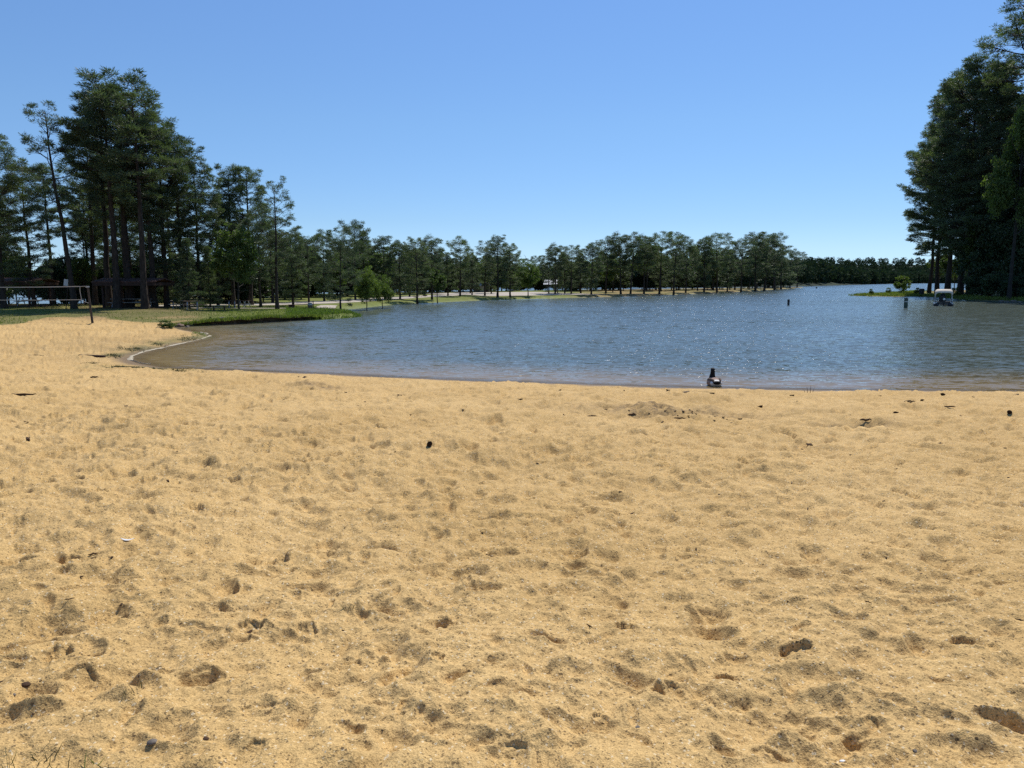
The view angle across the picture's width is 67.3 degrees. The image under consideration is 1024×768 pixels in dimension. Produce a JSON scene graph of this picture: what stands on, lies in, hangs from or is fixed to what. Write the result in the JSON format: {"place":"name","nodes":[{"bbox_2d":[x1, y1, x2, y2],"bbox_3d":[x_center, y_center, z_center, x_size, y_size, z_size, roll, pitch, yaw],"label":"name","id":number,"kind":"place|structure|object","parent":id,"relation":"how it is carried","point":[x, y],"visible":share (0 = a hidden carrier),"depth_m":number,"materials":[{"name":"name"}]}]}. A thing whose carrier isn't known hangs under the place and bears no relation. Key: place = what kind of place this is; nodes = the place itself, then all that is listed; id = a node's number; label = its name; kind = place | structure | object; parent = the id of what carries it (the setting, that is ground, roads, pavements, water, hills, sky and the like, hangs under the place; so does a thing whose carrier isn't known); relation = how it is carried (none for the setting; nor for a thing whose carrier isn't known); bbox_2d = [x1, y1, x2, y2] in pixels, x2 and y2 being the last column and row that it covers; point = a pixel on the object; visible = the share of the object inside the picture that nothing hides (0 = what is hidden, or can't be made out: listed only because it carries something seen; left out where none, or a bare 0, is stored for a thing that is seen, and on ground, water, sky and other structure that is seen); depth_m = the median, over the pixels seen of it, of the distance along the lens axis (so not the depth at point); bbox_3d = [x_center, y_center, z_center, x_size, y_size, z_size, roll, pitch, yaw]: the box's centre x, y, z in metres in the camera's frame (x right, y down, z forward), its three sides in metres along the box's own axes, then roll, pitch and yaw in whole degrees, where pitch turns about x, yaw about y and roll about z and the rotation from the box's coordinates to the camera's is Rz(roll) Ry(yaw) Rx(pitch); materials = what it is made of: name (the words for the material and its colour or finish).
{"place":"outdoors","nodes":[
{"label":"outdoors","id":0,"kind":"place"},
{"bbox_2d":[184,317,319,325],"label":"bank","id":1,"kind":"structure","parent":0,"point":[261,320],"depth_m":55.55,"materials":[{"name":"green plant"}]},
{"bbox_2d":[174,313,323,324],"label":"bank grass","id":2,"kind":"structure","parent":1,"relation":"on","point":[260,316],"depth_m":54.69,"materials":[{"name":"green plant"}]},
{"bbox_2d":[159,294,457,305],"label":"road","id":3,"kind":"structure","parent":0,"point":[343,301],"depth_m":95.05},
{"bbox_2d":[0,287,803,339],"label":"lawn","id":4,"kind":"structure","parent":0,"point":[458,298],"depth_m":83.61,"materials":[{"name":"green plant"}]},
{"bbox_2d":[0,134,35,307],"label":"pine tree","id":5,"kind":"object","parent":4,"relation":"on","point":[4,161],"visible":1,"depth_m":65.92,"materials":[{"name":"green plant"}]},
{"bbox_2d":[4,254,39,304],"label":"bush","id":6,"kind":"object","parent":4,"relation":"on","point":[9,294],"visible":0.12,"depth_m":81.10,"materials":[{"name":"green plant"}]},
{"bbox_2d":[0,278,58,307],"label":"picnic shelter","id":7,"kind":"object","parent":4,"relation":"on","point":[49,282],"visible":0.52,"depth_m":70.26,"materials":[{"name":"brown wood"}]},
{"bbox_2d":[0,163,65,305],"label":"pine tree","id":8,"kind":"object","parent":4,"relation":"on","point":[33,257],"visible":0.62,"depth_m":69.46,"materials":[{"name":"green plant"}]},
{"bbox_2d":[21,162,70,304],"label":"pine tree","id":9,"kind":"object","parent":4,"relation":"on","point":[53,294],"visible":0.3,"depth_m":77.47,"materials":[{"name":"green plant"}]},
{"bbox_2d":[18,100,88,308],"bbox_3d":[-38.459,-14.794,65.331,5.739,17.590,5.564,5,9,34],"label":"pine tree","id":10,"kind":"object","parent":4,"relation":"on","point":[57,196],"visible":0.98,"depth_m":64.63,"materials":[{"name":"green plant"}]},
{"bbox_2d":[31,252,84,303],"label":"bush","id":11,"kind":"object","parent":4,"relation":"on","point":[44,293],"visible":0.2,"depth_m":80.11,"materials":[{"name":"green plant"}]},
{"bbox_2d":[43,252,81,303],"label":"bush","id":12,"kind":"object","parent":4,"relation":"on","point":[62,291],"visible":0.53,"depth_m":79.57,"materials":[{"name":"green plant"}]},
{"bbox_2d":[63,253,98,304],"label":"hardwood tree","id":13,"kind":"object","parent":4,"relation":"on","point":[81,263],"visible":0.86,"depth_m":76.02,"materials":[{"name":"green plant"}]},
{"bbox_2d":[66,211,102,303],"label":"pine tree","id":14,"kind":"object","parent":4,"relation":"on","point":[79,241],"visible":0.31,"depth_m":81.78,"materials":[{"name":"green plant"}]},
{"bbox_2d":[51,124,118,304],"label":"pine tree","id":15,"kind":"object","parent":4,"relation":"on","point":[92,221],"visible":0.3,"depth_m":74.95,"materials":[{"name":"green plant"}]},
{"bbox_2d":[66,94,133,306],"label":"pine tree","id":16,"kind":"object","parent":4,"relation":"on","point":[108,291],"visible":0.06,"depth_m":71.82,"materials":[{"name":"green plant"}]},
{"bbox_2d":[56,81,150,308],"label":"pine tree","id":17,"kind":"object","parent":4,"relation":"on","point":[99,92],"visible":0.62,"depth_m":65.34,"materials":[{"name":"green plant"}]},
{"bbox_2d":[57,65,178,306],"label":"pine tree","id":18,"kind":"object","parent":4,"relation":"on","point":[129,290],"visible":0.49,"depth_m":67.13,"materials":[{"name":"green plant"}]},
{"bbox_2d":[87,167,167,269],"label":"pine tree","id":19,"kind":"object","parent":4,"relation":"on","point":[131,245],"visible":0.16,"depth_m":81.24,"materials":[{"name":"green plant"}]},
{"bbox_2d":[91,278,174,308],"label":"picnic shelter","id":20,"kind":"object","parent":4,"relation":"on","point":[102,282],"visible":0.59,"depth_m":67.99,"materials":[{"name":"brown wood"}]},
{"bbox_2d":[94,84,187,308],"bbox_3d":[-31.285,-15.580,65.686,7.367,19.186,7.029,-2,8,-18],"label":"pine tree","id":21,"kind":"object","parent":4,"relation":"on","point":[126,127],"visible":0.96,"depth_m":64.57,"materials":[{"name":"green plant"}]},
{"bbox_2d":[91,108,190,306],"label":"pine tree","id":22,"kind":"object","parent":4,"relation":"on","point":[151,267],"visible":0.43,"depth_m":69.03,"materials":[{"name":"green plant"}]},
{"bbox_2d":[120,121,201,305],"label":"pine tree","id":23,"kind":"object","parent":4,"relation":"on","point":[164,237],"visible":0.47,"depth_m":70.83,"materials":[{"name":"green plant"}]},
{"bbox_2d":[156,240,180,303],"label":"pine tree","id":24,"kind":"object","parent":4,"relation":"on","point":[171,293],"visible":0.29,"depth_m":79.97,"materials":[{"name":"green plant"}]},
{"bbox_2d":[134,134,218,306],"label":"pine tree","id":25,"kind":"object","parent":4,"relation":"on","point":[201,237],"visible":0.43,"depth_m":73.07,"materials":[{"name":"green plant"}]},
{"bbox_2d":[172,237,205,308],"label":"pine tree","id":26,"kind":"object","parent":4,"relation":"on","point":[185,267],"visible":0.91,"depth_m":67.98,"materials":[{"name":"green plant"}]},
{"bbox_2d":[166,155,226,306],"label":"pine tree","id":27,"kind":"object","parent":4,"relation":"on","point":[215,199],"visible":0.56,"depth_m":73.99,"materials":[{"name":"green plant"}]},
{"bbox_2d":[198,245,223,307],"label":"pine tree","id":28,"kind":"object","parent":4,"relation":"on","point":[212,282],"visible":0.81,"depth_m":72.11,"materials":[{"name":"green plant"}]},
{"bbox_2d":[196,189,238,304],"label":"pine tree","id":29,"kind":"object","parent":4,"relation":"on","point":[233,225],"visible":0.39,"depth_m":77.66,"materials":[{"name":"green plant"}]},
{"bbox_2d":[210,163,251,304],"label":"pine tree","id":30,"kind":"object","parent":4,"relation":"on","point":[227,180],"visible":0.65,"depth_m":79.05,"materials":[{"name":"green plant"}]},
{"bbox_2d":[209,222,263,308],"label":"hardwood tree","id":31,"kind":"object","parent":4,"relation":"on","point":[225,258],"visible":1,"depth_m":67.28,"materials":[{"name":"green plant"}]},
{"bbox_2d":[220,162,273,304],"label":"pine tree","id":32,"kind":"object","parent":4,"relation":"on","point":[248,179],"visible":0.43,"depth_m":79.43,"materials":[{"name":"green plant"}]},
{"bbox_2d":[235,206,285,307],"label":"pine tree","id":33,"kind":"object","parent":4,"relation":"on","point":[246,223],"visible":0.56,"depth_m":75.53,"materials":[{"name":"green plant"}]},
{"bbox_2d":[230,266,291,302],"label":"bush","id":34,"kind":"object","parent":4,"relation":"on","point":[266,292],"visible":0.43,"depth_m":88.12,"materials":[{"name":"green plant"}]},
{"bbox_2d":[260,216,286,302],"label":"pine tree","id":35,"kind":"object","parent":4,"relation":"on","point":[271,284],"visible":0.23,"depth_m":87.24,"materials":[{"name":"green plant"}]},
{"bbox_2d":[249,175,300,308],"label":"pine tree","id":36,"kind":"object","parent":4,"relation":"on","point":[277,219],"visible":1,"depth_m":69.67,"materials":[{"name":"green plant"}]},
{"bbox_2d":[273,227,308,303],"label":"pine tree","id":37,"kind":"object","parent":4,"relation":"on","point":[297,237],"visible":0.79,"depth_m":80.68,"materials":[{"name":"green plant"}]},
{"bbox_2d":[292,235,324,301],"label":"pine tree","id":38,"kind":"object","parent":4,"relation":"on","point":[307,240],"visible":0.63,"depth_m":90.47,"materials":[{"name":"green plant"}]},
{"bbox_2d":[308,228,339,300],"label":"pine tree","id":39,"kind":"object","parent":4,"relation":"on","point":[320,237],"visible":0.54,"depth_m":96.51,"materials":[{"name":"green plant"}]},
{"bbox_2d":[317,227,367,308],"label":"pine tree","id":40,"kind":"object","parent":4,"relation":"on","point":[327,253],"visible":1,"depth_m":74.94,"materials":[{"name":"green plant"}]},
{"bbox_2d":[337,218,371,299],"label":"pine tree","id":41,"kind":"object","parent":4,"relation":"on","point":[355,228],"visible":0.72,"depth_m":101.74,"materials":[{"name":"green plant"}]},
{"bbox_2d":[347,234,378,289],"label":"pine tree","id":42,"kind":"object","parent":4,"relation":"on","point":[363,262],"visible":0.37,"depth_m":106.53,"materials":[{"name":"green plant"}]},
{"bbox_2d":[353,265,383,309],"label":"hardwood tree","id":43,"kind":"object","parent":4,"relation":"on","point":[361,291],"visible":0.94,"depth_m":79.89,"materials":[{"name":"green plant"}]},
{"bbox_2d":[369,235,398,299],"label":"pine tree","id":44,"kind":"object","parent":4,"relation":"on","point":[384,248],"visible":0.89,"depth_m":106.12,"materials":[{"name":"green plant"}]},
{"bbox_2d":[373,274,395,307],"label":"hardwood tree","id":45,"kind":"object","parent":4,"relation":"on","point":[386,293],"visible":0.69,"depth_m":85.02,"materials":[{"name":"green plant"}]},
{"bbox_2d":[382,240,413,298],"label":"pine tree","id":46,"kind":"object","parent":4,"relation":"on","point":[399,246],"visible":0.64,"depth_m":110.26,"materials":[{"name":"green plant"}]},
{"bbox_2d":[398,236,434,303],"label":"pine tree","id":47,"kind":"object","parent":4,"relation":"on","point":[416,264],"visible":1,"depth_m":102.72,"materials":[{"name":"green plant"}]},
{"bbox_2d":[417,233,444,299],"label":"pine tree","id":48,"kind":"object","parent":4,"relation":"on","point":[431,242],"visible":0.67,"depth_m":109.98,"materials":[{"name":"green plant"}]},
{"bbox_2d":[427,268,447,302],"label":"hardwood tree","id":49,"kind":"object","parent":4,"relation":"on","point":[438,279],"visible":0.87,"depth_m":105.12,"materials":[{"name":"green plant"}]},
{"bbox_2d":[439,252,458,295],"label":"pine tree","id":50,"kind":"object","parent":4,"relation":"on","point":[447,270],"visible":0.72,"depth_m":130.30,"materials":[{"name":"green plant"}]},
{"bbox_2d":[446,236,473,295],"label":"pine tree","id":51,"kind":"object","parent":4,"relation":"on","point":[456,256],"visible":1,"depth_m":127.90,"materials":[{"name":"green plant"}]},
{"bbox_2d":[461,255,483,294],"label":"pine tree","id":52,"kind":"object","parent":4,"relation":"on","point":[472,284],"visible":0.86,"depth_m":136.40,"materials":[{"name":"green plant"}]},
{"bbox_2d":[470,240,498,295],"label":"pine tree","id":53,"kind":"object","parent":4,"relation":"on","point":[476,259],"visible":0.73,"depth_m":131.82,"materials":[{"name":"green plant"}]},
{"bbox_2d":[483,234,514,296],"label":"pine tree","id":54,"kind":"object","parent":4,"relation":"on","point":[497,241],"visible":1,"depth_m":126.12,"materials":[{"name":"green plant"}]},
{"bbox_2d":[494,242,524,296],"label":"pine tree","id":55,"kind":"object","parent":4,"relation":"on","point":[510,275],"visible":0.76,"depth_m":128.41,"materials":[{"name":"green plant"}]},
{"bbox_2d":[513,256,540,295],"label":"hardwood tree","id":56,"kind":"object","parent":4,"relation":"on","point":[530,278],"visible":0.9,"depth_m":133.75,"materials":[{"name":"green plant"}]},
{"bbox_2d":[536,255,559,293],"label":"pine tree","id":57,"kind":"object","parent":4,"relation":"on","point":[545,273],"visible":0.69,"depth_m":150.02,"materials":[{"name":"green plant"}]},
{"bbox_2d":[543,242,567,293],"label":"pine tree","id":58,"kind":"object","parent":4,"relation":"on","point":[554,250],"visible":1,"depth_m":146.60,"materials":[{"name":"green plant"}]},
{"bbox_2d":[553,252,574,292],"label":"pine tree","id":59,"kind":"object","parent":4,"relation":"on","point":[565,273],"visible":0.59,"depth_m":153.27,"materials":[{"name":"green plant"}]},
{"bbox_2d":[557,245,585,293],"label":"pine tree","id":60,"kind":"object","parent":4,"relation":"on","point":[572,252],"visible":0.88,"depth_m":148.78,"materials":[{"name":"green plant"}]},
{"bbox_2d":[568,250,593,292],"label":"pine tree","id":61,"kind":"object","parent":4,"relation":"on","point":[575,283],"visible":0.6,"depth_m":156.01,"materials":[{"name":"green plant"}]},
{"bbox_2d":[578,242,604,294],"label":"pine tree","id":62,"kind":"object","parent":4,"relation":"on","point":[591,247],"visible":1,"depth_m":147.84,"materials":[{"name":"green plant"}]},
{"bbox_2d":[595,235,621,292],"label":"pine tree","id":63,"kind":"object","parent":4,"relation":"on","point":[599,243],"visible":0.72,"depth_m":157.25,"materials":[{"name":"green plant"}]},
{"bbox_2d":[605,231,633,293],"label":"pine tree","id":64,"kind":"object","parent":4,"relation":"on","point":[618,242],"visible":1,"depth_m":155.05,"materials":[{"name":"green plant"}]},
{"bbox_2d":[620,231,648,293],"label":"pine tree","id":65,"kind":"object","parent":4,"relation":"on","point":[640,245],"visible":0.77,"depth_m":157.13,"materials":[{"name":"green plant"}]},
{"bbox_2d":[629,233,659,293],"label":"pine tree","id":66,"kind":"object","parent":4,"relation":"on","point":[652,253],"visible":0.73,"depth_m":160.04,"materials":[{"name":"green plant"}]},
{"bbox_2d":[643,231,682,293],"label":"pine tree","id":67,"kind":"object","parent":4,"relation":"on","point":[662,248],"visible":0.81,"depth_m":164.07,"materials":[{"name":"green plant"}]},
{"bbox_2d":[649,255,676,290],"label":"woodland tree","id":68,"kind":"object","parent":4,"relation":"on","point":[656,270],"visible":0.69,"depth_m":191.72,"materials":[{"name":"green plant"}]},
{"bbox_2d":[661,231,692,294],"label":"pine tree","id":69,"kind":"object","parent":4,"relation":"on","point":[678,245],"visible":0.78,"depth_m":168.12,"materials":[{"name":"green plant"}]},
{"bbox_2d":[671,239,701,292],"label":"pine tree","id":70,"kind":"object","parent":4,"relation":"on","point":[691,252],"visible":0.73,"depth_m":177.00,"materials":[{"name":"green plant"}]},
{"bbox_2d":[689,237,717,291],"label":"pine tree","id":71,"kind":"object","parent":4,"relation":"on","point":[707,245],"visible":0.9,"depth_m":189.00,"materials":[{"name":"green plant"}]},
{"bbox_2d":[702,232,734,292],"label":"pine tree","id":72,"kind":"object","parent":4,"relation":"on","point":[711,238],"visible":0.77,"depth_m":192.87,"materials":[{"name":"green plant"}]},
{"bbox_2d":[718,247,738,291],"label":"pine tree","id":73,"kind":"object","parent":4,"relation":"on","point":[732,265],"visible":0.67,"depth_m":202.21,"materials":[{"name":"green plant"}]},
{"bbox_2d":[728,238,758,291],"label":"pine tree","id":74,"kind":"object","parent":4,"relation":"on","point":[736,245],"visible":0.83,"depth_m":210.86,"materials":[{"name":"green plant"}]},
{"bbox_2d":[741,231,770,290],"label":"pine tree","id":75,"kind":"object","parent":4,"relation":"on","point":[759,235],"visible":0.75,"depth_m":227.75,"materials":[{"name":"green plant"}]},
{"bbox_2d":[751,232,786,290],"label":"pine tree","id":76,"kind":"object","parent":4,"relation":"on","point":[774,243],"visible":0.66,"depth_m":240.15,"materials":[{"name":"green plant"}]},
{"bbox_2d":[759,231,793,289],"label":"pine tree","id":77,"kind":"object","parent":4,"relation":"on","point":[786,247],"visible":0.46,"depth_m":256.89,"materials":[{"name":"green plant"}]},
{"bbox_2d":[768,249,796,288],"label":"pine tree","id":78,"kind":"object","parent":4,"relation":"on","point":[781,277],"visible":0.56,"depth_m":285.69,"materials":[{"name":"green plant"}]},
{"bbox_2d":[0,318,1023,767],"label":"beach","id":79,"kind":"structure","parent":0,"point":[754,630],"depth_m":4.42,"materials":[{"name":"beige sand"}]},
{"bbox_2d":[82,334,202,371],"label":"weeds","id":80,"kind":"object","parent":79,"relation":"on","point":[134,349],"visible":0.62,"depth_m":30.71,"materials":[{"name":"green plant"}]},
{"bbox_2d":[0,0,1023,270],"label":"sky","id":81,"kind":"structure","parent":0,"point":[538,124],"materials":[{"name":"blue"}]},
{"bbox_2d":[426,292,601,295],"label":"car park","id":82,"kind":"structure","parent":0,"point":[512,293],"depth_m":146.72,"materials":[{"name":"grey asphalt"}]},
{"bbox_2d":[7,283,1023,390],"bbox_3d":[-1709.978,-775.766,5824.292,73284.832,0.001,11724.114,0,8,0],"label":"lake water","id":83,"kind":"structure","parent":0,"point":[836,337],"depth_m":37.96,"materials":[{"name":"blue liquid"}]},
{"bbox_2d":[283,306,361,319],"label":"reeds","id":84,"kind":"object","parent":83,"relation":"in","point":[325,311],"visible":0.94,"depth_m":64.35,"materials":[{"name":"green plant"}]},
{"bbox_2d":[933,289,953,305],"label":"pontoon boat","id":85,"kind":"object","parent":83,"relation":"on","point":[942,301],"visible":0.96,"depth_m":93.81,"materials":[{"name":"white paint"}]},
{"bbox_2d":[665,265,965,286],"bbox_3d":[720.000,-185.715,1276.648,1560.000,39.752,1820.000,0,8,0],"label":"hill","id":86,"kind":"structure","parent":0,"point":[816,284],"depth_m":535.96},
{"bbox_2d":[522,257,967,283],"bbox_3d":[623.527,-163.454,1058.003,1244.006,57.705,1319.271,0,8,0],"label":"wood","id":87,"kind":"object","parent":86,"relation":"on","point":[825,270],"visible":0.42,"depth_m":845.64,"materials":[{"name":"green plant"}]},
{"bbox_2d":[848,290,1023,301],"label":"shore","id":88,"kind":"structure","parent":0,"point":[953,293],"depth_m":149.69,"materials":[{"name":"green plant"}]},
{"bbox_2d":[903,127,961,292],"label":"pine tree","id":89,"kind":"object","parent":88,"relation":"on","point":[915,199],"visible":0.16,"depth_m":157.71,"materials":[{"name":"green plant"}]},
{"bbox_2d":[896,105,978,292],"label":"pine tree","id":90,"kind":"object","parent":88,"relation":"on","point":[911,156],"visible":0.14,"depth_m":153.82,"materials":[{"name":"green plant"}]},
{"bbox_2d":[904,78,1006,293],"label":"pine tree","id":91,"kind":"object","parent":88,"relation":"on","point":[912,172],"visible":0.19,"depth_m":148.83,"materials":[{"name":"green plant"}]},
{"bbox_2d":[913,48,1023,294],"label":"pine tree","id":92,"kind":"object","parent":88,"relation":"on","point":[966,185],"visible":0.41,"depth_m":132.66,"materials":[{"name":"green plant"}]},
{"bbox_2d":[914,51,1023,294],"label":"pine tree","id":93,"kind":"object","parent":88,"relation":"on","point":[957,81],"visible":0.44,"depth_m":135.71,"materials":[{"name":"green plant"}]},
{"bbox_2d":[952,209,996,294],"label":"undergrowth tree","id":94,"kind":"object","parent":88,"relation":"on","point":[964,265],"visible":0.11,"depth_m":134.81,"materials":[{"name":"green plant"}]},
{"bbox_2d":[929,69,1022,296],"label":"pine tree","id":95,"kind":"object","parent":88,"relation":"on","point":[985,167],"visible":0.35,"depth_m":128.24,"materials":[{"name":"green plant"}]},
{"bbox_2d":[963,272,989,294],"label":"bush","id":96,"kind":"object","parent":88,"relation":"on","point":[971,284],"visible":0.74,"depth_m":132.07,"materials":[{"name":"green plant"}]},
{"bbox_2d":[979,267,1008,295],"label":"bush","id":97,"kind":"object","parent":88,"relation":"on","point":[988,287],"visible":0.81,"depth_m":124.03,"materials":[{"name":"green plant"}]},
{"bbox_2d":[973,0,1023,296],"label":"pine tree","id":98,"kind":"object","parent":88,"relation":"on","point":[1015,33],"visible":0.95,"depth_m":124.09,"materials":[{"name":"green plant"}]},
{"bbox_2d":[980,105,1023,299],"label":"hardwood tree","id":99,"kind":"object","parent":88,"relation":"on","point":[1001,194],"visible":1,"depth_m":116.85,"materials":[{"name":"green plant"}]},
{"bbox_2d":[986,94,1023,253],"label":"pine tree","id":100,"kind":"object","parent":88,"relation":"on","point":[1015,168],"visible":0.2,"depth_m":121.39,"materials":[{"name":"green plant"}]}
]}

